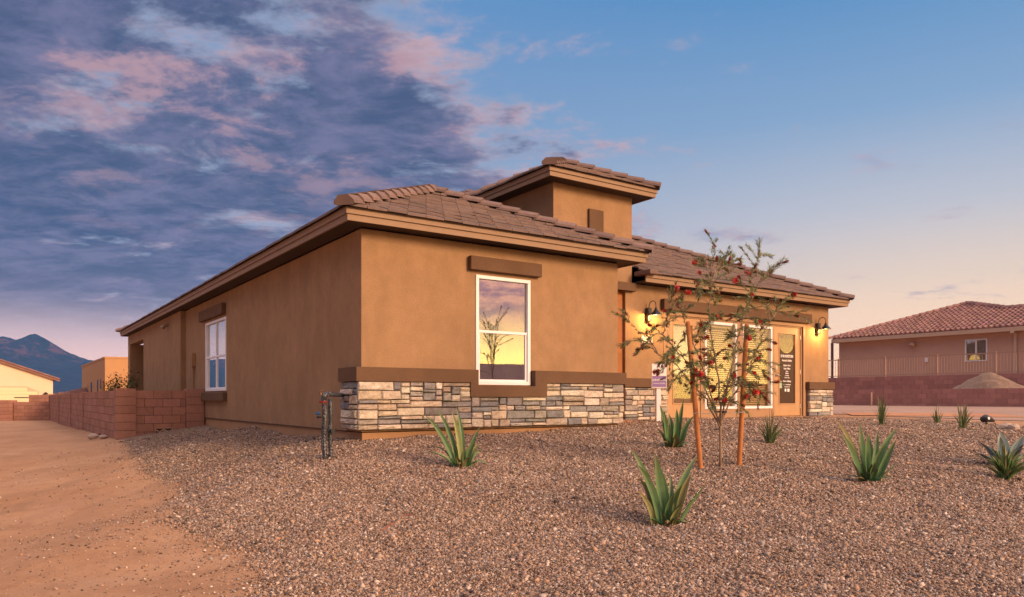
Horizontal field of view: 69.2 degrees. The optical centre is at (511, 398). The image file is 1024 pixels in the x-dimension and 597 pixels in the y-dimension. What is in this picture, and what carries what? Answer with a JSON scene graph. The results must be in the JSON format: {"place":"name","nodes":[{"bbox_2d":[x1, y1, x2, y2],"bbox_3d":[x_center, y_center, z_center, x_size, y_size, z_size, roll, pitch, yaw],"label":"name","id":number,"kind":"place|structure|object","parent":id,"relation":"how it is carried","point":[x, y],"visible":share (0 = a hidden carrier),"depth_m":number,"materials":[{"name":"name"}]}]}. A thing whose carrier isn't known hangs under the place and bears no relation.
{"place":"outdoors","nodes":[
{"label":"outdoors","id":0,"kind":"place"},
{"bbox_2d":[0,334,93,393],"bbox_3d":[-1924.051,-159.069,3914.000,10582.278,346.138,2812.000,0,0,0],"label":"mountains","id":1,"kind":"structure","parent":0,"point":[36,352],"depth_m":3579.52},
{"bbox_2d":[0,416,1023,596],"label":"gravel","id":2,"kind":"structure","parent":0,"point":[788,479],"depth_m":7.33,"materials":[{"name":"brown gravel"}]},
{"bbox_2d":[874,393,887,424],"bbox_3d":[6.759,0.192,13.593,0.296,0.606,0.352,0,0,0],"label":"yucca","id":3,"kind":"object","parent":2,"relation":"on","point":[881,412],"visible":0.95,"depth_m":13.56,"materials":[{"name":"green plant"}]},
{"bbox_2d":[0,414,1023,596],"bbox_3d":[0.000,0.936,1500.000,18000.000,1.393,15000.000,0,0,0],"label":"ground","id":4,"kind":"structure","parent":0,"point":[26,446],"depth_m":8.28,"materials":[{"name":"brown soil"}]},
{"bbox_2d":[0,400,48,420],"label":"block wall","id":5,"kind":"structure","parent":4,"relation":"on","point":[12,410],"depth_m":41.30,"materials":[{"name":"brown brick"}]},
{"bbox_2d":[0,359,59,401],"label":"garage house","id":6,"kind":"structure","parent":4,"relation":"on","point":[19,383],"depth_m":58.76,"materials":[{"name":"beige paint"}]},
{"bbox_2d":[0,387,37,401],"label":"garage door","id":7,"kind":"structure","parent":6,"relation":"in","point":[19,394],"depth_m":58.57,"materials":[{"name":"beige paint"}]},
{"bbox_2d":[29,395,48,401],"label":"block wall","id":8,"kind":"structure","parent":4,"relation":"on","point":[38,398],"depth_m":44.50,"materials":[{"name":"brown brick"}]},
{"bbox_2d":[54,387,88,394],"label":"tiled house","id":9,"kind":"structure","parent":4,"relation":"on","point":[81,390],"depth_m":82.88,"materials":[{"name":"brown tile"}]},
{"bbox_2d":[88,433,98,438],"bbox_3d":[-10.758,0.979,19.061,0.306,0.167,0.221,0,0,0],"label":"rock","id":10,"kind":"object","parent":4,"relation":"on","point":[92,436],"visible":0.74,"depth_m":18.99,"materials":[{"name":"beige stone"}]},
{"bbox_2d":[98,435,108,438],"bbox_3d":[-10.281,0.971,18.640,0.262,0.112,0.170,0,0,10],"label":"rock","id":11,"kind":"object","parent":4,"relation":"on","point":[103,436],"visible":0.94,"depth_m":18.59,"materials":[{"name":"beige stone"}]},
{"bbox_2d":[81,356,127,391],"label":"flat roofed house","id":12,"kind":"structure","parent":4,"relation":"on","point":[96,373],"depth_m":71.46,"materials":[{"name":"brown paint"}]},
{"bbox_2d":[93,366,141,390],"bbox_3d":[-14.538,-0.066,27.404,1.671,2.350,1.627,0,0,44],"label":"flowering shrub","id":13,"kind":"object","parent":4,"relation":"on","point":[112,387],"visible":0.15,"depth_m":27.49,"materials":[{"name":"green plant"}]},
{"bbox_2d":[49,388,203,438],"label":"block wall","id":14,"kind":"structure","parent":4,"relation":"on","point":[119,413],"depth_m":18.32,"materials":[{"name":"brown"}]},
{"bbox_2d":[315,390,345,459],"bbox_3d":[-2.399,0.396,10.185,0.237,0.996,1.411,0,0,0],"label":"water riser","id":15,"kind":"object","parent":4,"relation":"on","point":[327,412],"visible":0.94,"depth_m":9.54,"materials":[{"name":"grey metal"}]},
{"bbox_2d":[424,407,488,466],"bbox_3d":[-0.676,0.483,9.032,0.813,0.756,0.388,0,0,0],"label":"agave","id":16,"kind":"object","parent":4,"relation":"on","point":[460,457],"visible":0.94,"depth_m":9.02,"materials":[{"name":"green plant"}]},
{"bbox_2d":[115,157,854,440],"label":"stucco house","id":17,"kind":"structure","parent":4,"relation":"on","point":[399,312],"depth_m":12.88,"materials":[{"name":"brown paint"}]},
{"bbox_2d":[205,316,226,390],"bbox_3d":[-6.987,-1.013,17.612,0.130,1.680,2.020,0,0,-35],"label":"window","id":18,"kind":"structure","parent":17,"relation":"in","point":[216,330],"depth_m":17.58,"materials":[{"name":"white plastic"}]},
{"bbox_2d":[476,274,530,384],"bbox_3d":[-0.154,-1.073,11.902,1.050,1.720,0.100,0,0,-35],"label":"window","id":19,"kind":"structure","parent":17,"relation":"in","point":[527,335],"depth_m":12.00,"materials":[{"name":"white plastic"}]},
{"bbox_2d":[618,291,622,372],"bbox_3d":[1.635,-0.898,15.093,1.620,2.690,0.080,0,0,-35],"label":"entry door","id":20,"kind":"structure","parent":17,"relation":"in","point":[620,297],"depth_m":15.48,"materials":[{"name":"brown wood"}]},
{"bbox_2d":[645,300,661,321],"bbox_3d":[2.995,-1.853,15.658,0.270,0.439,0.395,0,0,-35],"label":"wall lamp","id":21,"kind":"object","parent":17,"relation":"attached to","point":[649,313],"visible":1,"depth_m":15.73,"materials":[{"name":"black metal"}]},
{"bbox_2d":[668,317,699,417],"bbox_3d":[3.824,-0.676,16.524,1.053,2.223,0.133,0,0,-35],"label":"glazed door","id":22,"kind":"structure","parent":17,"relation":"in","point":[676,327],"depth_m":16.53,"materials":[{"name":"beige paint"}]},
{"bbox_2d":[705,321,736,408],"bbox_3d":[4.806,-0.758,17.276,1.120,2.010,0.190,0,0,-35],"label":"shop window","id":23,"kind":"structure","parent":17,"relation":"in","point":[723,325],"depth_m":17.40,"materials":[{"name":"white glass"}]},
{"bbox_2d":[743,324,772,408],"bbox_3d":[5.909,-0.758,18.037,1.120,2.010,0.190,0,0,-35],"label":"shop window","id":24,"kind":"structure","parent":17,"relation":"in","point":[770,331],"depth_m":18.26,"materials":[{"name":"white glass"}]},
{"bbox_2d":[774,326,800,415],"bbox_3d":[6.933,-0.676,18.652,1.063,2.223,0.103,0,0,-35],"label":"glazed door","id":25,"kind":"structure","parent":17,"relation":"in","point":[787,398],"depth_m":18.68,"materials":[{"name":"beige paint"}]},
{"bbox_2d":[815,317,830,333],"bbox_3d":[8.040,-1.883,19.140,0.270,0.439,0.395,0,0,-35],"label":"wall lamp","id":26,"kind":"object","parent":17,"relation":"attached to","point":[818,328],"visible":1,"depth_m":19.21,"materials":[{"name":"black metal"}]},
{"bbox_2d":[651,364,666,421],"bbox_3d":[2.876,-0.038,14.582,0.302,1.276,0.126,0,0,-8],"label":"yard sign","id":27,"kind":"object","parent":4,"relation":"on","point":[657,384],"visible":0.73,"depth_m":14.54,"materials":[{"name":"white plastic"}]},
{"bbox_2d":[631,449,705,525],"bbox_3d":[1.490,0.868,7.153,0.678,0.752,0.426,0,0,-18],"label":"agave","id":28,"kind":"object","parent":4,"relation":"on","point":[664,505],"visible":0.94,"depth_m":7.10,"materials":[{"name":"green plant"}]},
{"bbox_2d":[655,400,693,447],"bbox_3d":[2.204,0.361,10.113,0.488,0.681,0.404,0,0,-38],"label":"agave","id":29,"kind":"object","parent":4,"relation":"on","point":[674,435],"visible":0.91,"depth_m":10.10,"materials":[{"name":"green plant"}]},
{"bbox_2d":[686,321,702,468],"bbox_3d":[2.182,0.056,8.872,0.210,1.958,0.062,0,0,0],"label":"wooden stake","id":30,"kind":"object","parent":4,"relation":"on","point":[695,410],"visible":0.74,"depth_m":8.85,"materials":[{"name":"brown wood"}]},
{"bbox_2d":[693,411,744,413],"bbox_3d":[2.492,0.167,8.906,0.663,0.036,0.101,0,0,-9],"label":"tie wire","id":31,"kind":"object","parent":30,"relation":"attached to","point":[717,412],"visible":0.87,"depth_m":8.87,"materials":[{"name":"grey"}]},
{"bbox_2d":[610,229,810,466],"bbox_3d":[2.404,-0.596,8.903,2.353,2.948,1.199,0,0,0],"label":"bottlebrush tree","id":32,"kind":"object","parent":4,"relation":"on","point":[708,363],"visible":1,"depth_m":8.86,"materials":[{"name":"green plant"}]},
{"bbox_2d":[736,324,748,464],"bbox_3d":[2.789,0.062,8.967,0.150,1.924,0.062,0,0,0],"label":"wooden stake","id":33,"kind":"object","parent":4,"relation":"on","point":[741,424],"visible":0.66,"depth_m":8.94,"materials":[{"name":"brown wood"}]},
{"bbox_2d":[758,408,784,442],"bbox_3d":[3.813,0.407,10.844,0.435,0.521,0.421,0,0,0],"label":"yucca","id":34,"kind":"object","parent":4,"relation":"on","point":[770,435],"visible":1,"depth_m":10.84,"materials":[{"name":"green plant"}]},
{"bbox_2d":[836,420,902,481],"bbox_3d":[4.049,0.601,8.399,0.662,0.737,0.409,0,0,-27],"label":"agave","id":35,"kind":"object","parent":4,"relation":"on","point":[872,465],"visible":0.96,"depth_m":8.39,"materials":[{"name":"green plant"}]},
{"bbox_2d":[828,301,1023,377],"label":"neighbour house","id":36,"kind":"structure","parent":4,"relation":"on","point":[967,327],"depth_m":38.57,"materials":[{"name":"pink paint"}]},
{"bbox_2d":[965,338,986,361],"bbox_3d":[23.142,-2.380,36.769,0.620,1.095,1.011,0,0,-35],"label":"window","id":37,"kind":"structure","parent":36,"relation":"in","point":[975,357],"depth_m":36.72,"materials":[{"name":"white plastic"}]},
{"bbox_2d":[832,388,1023,406],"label":"retaining wall","id":38,"kind":"structure","parent":4,"relation":"on","point":[1000,397],"depth_m":30.45,"materials":[{"name":"red brick"}]},
{"bbox_2d":[932,403,941,422],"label":"yucca","id":39,"kind":"object","parent":4,"relation":"on","point":[936,419],"visible":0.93,"depth_m":14.42,"materials":[{"name":"green plant"}]},
{"bbox_2d":[953,403,972,427],"bbox_3d":[8.133,0.300,13.375,0.319,0.484,0.386,0,0,-19],"label":"yucca","id":40,"kind":"object","parent":4,"relation":"on","point":[964,422],"visible":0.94,"depth_m":13.33,"materials":[{"name":"green plant"}]},
{"bbox_2d":[980,414,994,424],"bbox_3d":[9.324,0.465,14.517,0.329,0.305,0.160,0,0,-20],"label":"garden spotlight","id":41,"kind":"object","parent":4,"relation":"on","point":[985,418],"visible":0.88,"depth_m":14.47,"materials":[{"name":"black metal"}]},
{"bbox_2d":[977,431,1023,464],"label":"agave","id":42,"kind":"object","parent":4,"relation":"on","point":[1017,444],"visible":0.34,"depth_m":9.29,"materials":[{"name":"green plant"}]},
{"bbox_2d":[982,443,1023,479],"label":"green tuft","id":43,"kind":"object","parent":4,"relation":"on","point":[1005,466],"visible":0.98,"depth_m":8.53,"materials":[{"name":"green plant"}]},
{"bbox_2d":[997,423,1010,428],"bbox_3d":[8.841,0.515,13.247,0.337,0.160,0.225,0,0,0],"label":"rock","id":44,"kind":"object","parent":4,"relation":"on","point":[1003,426],"visible":0.5,"depth_m":13.21,"materials":[{"name":"beige stone"}]},
{"bbox_2d":[1008,424,1019,429],"bbox_3d":[8.875,0.531,13.116,0.178,0.165,0.178,0,0,-39],"label":"rock","id":45,"kind":"object","parent":4,"relation":"on","point":[1014,426],"visible":0.59,"depth_m":13.06,"materials":[{"name":"beige stone"}]},
{"bbox_2d":[0,0,1023,377],"label":"sky","id":46,"kind":"structure","parent":0,"point":[149,149],"materials":[{"name":"blue"}]},
{"bbox_2d":[832,405,1023,420],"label":"road","id":47,"kind":"structure","parent":0,"point":[841,409],"depth_m":24.73,"materials":[{"name":"beige concrete"}]},
{"bbox_2d":[843,412,1023,416],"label":"curb","id":48,"kind":"object","parent":47,"relation":"on","point":[925,414],"visible":0.84,"depth_m":20.04,"materials":[{"name":"beige concrete"}]},
{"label":"terrace fill","id":49,"kind":"structure","parent":0,"visible":0},
{"bbox_2d":[828,373,1023,389],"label":"retaining wall","id":50,"kind":"structure","parent":49,"relation":"on","point":[907,382],"depth_m":33.10,"materials":[{"name":"red brick"}]},
{"bbox_2d":[828,351,1023,377],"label":"railing","id":51,"kind":"object","parent":50,"relation":"on","point":[937,355],"visible":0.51,"depth_m":32.36,"materials":[{"name":"beige metal"}]},
{"bbox_2d":[952,372,1023,388],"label":"dirt pile","id":52,"kind":"object","parent":49,"relation":"on","point":[988,380],"visible":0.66,"depth_m":29.32,"materials":[{"name":"beige soil"}]}
]}

